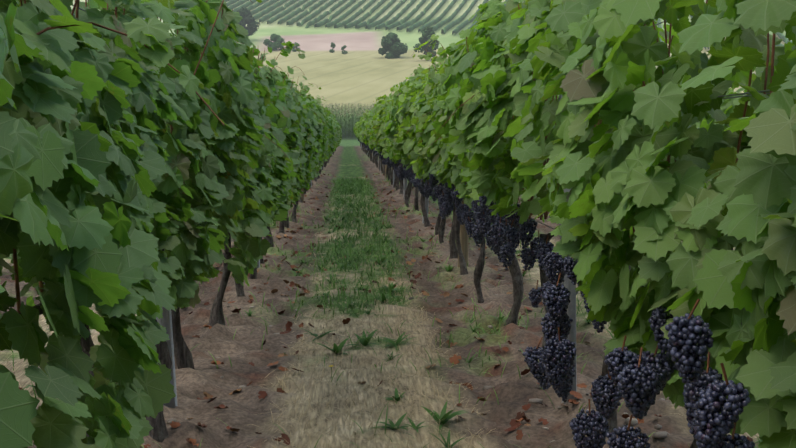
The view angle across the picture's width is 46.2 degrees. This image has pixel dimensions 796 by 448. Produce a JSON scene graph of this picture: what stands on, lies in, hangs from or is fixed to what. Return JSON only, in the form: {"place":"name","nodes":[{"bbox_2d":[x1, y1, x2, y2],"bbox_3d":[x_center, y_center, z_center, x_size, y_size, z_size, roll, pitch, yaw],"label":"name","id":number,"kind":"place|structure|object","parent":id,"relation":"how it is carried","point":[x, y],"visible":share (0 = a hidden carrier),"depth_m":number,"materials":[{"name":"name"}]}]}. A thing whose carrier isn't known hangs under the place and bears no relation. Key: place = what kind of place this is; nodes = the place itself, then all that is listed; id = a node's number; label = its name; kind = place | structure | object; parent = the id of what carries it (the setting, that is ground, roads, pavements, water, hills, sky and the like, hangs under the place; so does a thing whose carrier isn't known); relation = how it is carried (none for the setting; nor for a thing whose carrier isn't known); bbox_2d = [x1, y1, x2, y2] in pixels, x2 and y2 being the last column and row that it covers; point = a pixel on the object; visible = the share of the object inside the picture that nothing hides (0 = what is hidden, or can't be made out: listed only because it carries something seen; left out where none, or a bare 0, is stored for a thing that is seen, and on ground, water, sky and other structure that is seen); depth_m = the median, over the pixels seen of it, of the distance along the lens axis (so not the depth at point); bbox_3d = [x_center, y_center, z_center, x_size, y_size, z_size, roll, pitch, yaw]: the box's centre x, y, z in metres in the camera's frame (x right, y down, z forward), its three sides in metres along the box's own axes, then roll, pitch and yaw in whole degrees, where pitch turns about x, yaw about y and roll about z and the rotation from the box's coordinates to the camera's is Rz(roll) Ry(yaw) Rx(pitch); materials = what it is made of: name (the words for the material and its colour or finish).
{"place":"outdoors","nodes":[
{"label":"outdoors","id":0,"kind":"place"},
{"bbox_2d":[321,102,376,137],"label":"maize field","id":1,"kind":"structure","parent":0,"point":[344,118],"depth_m":104.57,"materials":[{"name":"green plant"}]},
{"bbox_2d":[0,0,791,447],"bbox_3d":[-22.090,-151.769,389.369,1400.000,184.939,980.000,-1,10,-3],"label":"ground","id":2,"kind":"structure","parent":0,"point":[362,70],"depth_m":6.30,"materials":[{"name":"brown soil"}]},
{"bbox_2d":[236,7,438,60],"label":"hedge tree","id":3,"kind":"object","parent":2,"relation":"on","point":[394,44],"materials":[{"name":"green plant"}]},
{"bbox_2d":[143,18,577,407],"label":"trellis posts","id":4,"kind":"object","parent":2,"relation":"on","point":[165,321],"depth_m":4.62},
{"bbox_2d":[72,5,775,228],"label":"trellis wires","id":5,"kind":"object","parent":4,"relation":"attached to","point":[743,94],"depth_m":2.71,"materials":[{"name":"grey metal"}]},
{"bbox_2d":[321,67,789,201],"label":"vine leaves","id":6,"kind":"object","parent":4,"relation":"attached to","point":[727,106],"visible":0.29,"depth_m":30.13,"materials":[{"name":"green plant"}]},
{"bbox_2d":[205,2,522,265],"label":"vine leaves","id":7,"kind":"object","parent":2,"relation":"on","point":[292,122],"visible":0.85,"depth_m":9.84,"materials":[{"name":"green plant"}]},
{"bbox_2d":[19,143,741,447],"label":"vine trunks","id":8,"kind":"object","parent":2,"relation":"on","point":[158,432],"visible":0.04,"depth_m":6.44,"materials":[{"name":"brown wood"}]},
{"bbox_2d":[13,0,775,438],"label":"vine shoots","id":9,"kind":"object","parent":8,"relation":"attached to","point":[545,162],"visible":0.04,"depth_m":2.80,"materials":[{"name":"plant"}]},
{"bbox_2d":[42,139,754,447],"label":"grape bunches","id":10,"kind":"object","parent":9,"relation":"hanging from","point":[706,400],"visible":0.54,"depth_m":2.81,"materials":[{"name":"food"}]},
{"bbox_2d":[19,173,752,447],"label":"fallen leaves","id":11,"kind":"object","parent":2,"relation":"on","point":[455,360],"visible":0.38,"depth_m":6.07,"materials":[{"name":"brown plant"}]},
{"bbox_2d":[0,0,795,447],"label":"vine leaves","id":12,"kind":"object","parent":2,"relation":"on","point":[110,186],"visible":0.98,"depth_m":2.41,"materials":[{"name":"green plant"}]},
{"bbox_2d":[0,174,795,447],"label":"grass and weeds","id":13,"kind":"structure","parent":2,"relation":"on","point":[444,417],"depth_m":6.72,"materials":[{"name":"green plant"}]},
{"bbox_2d":[166,183,669,441],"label":"stones","id":14,"kind":"object","parent":2,"relation":"on","point":[662,434],"visible":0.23,"depth_m":4.59,"materials":[{"name":"grey stone"}]},
{"bbox_2d":[178,0,791,49],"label":"distant vineyard rows","id":15,"kind":"object","parent":2,"relation":"on","point":[358,24],"visible":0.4,"depth_m":292.36,"materials":[{"name":"green plant"}]}
]}

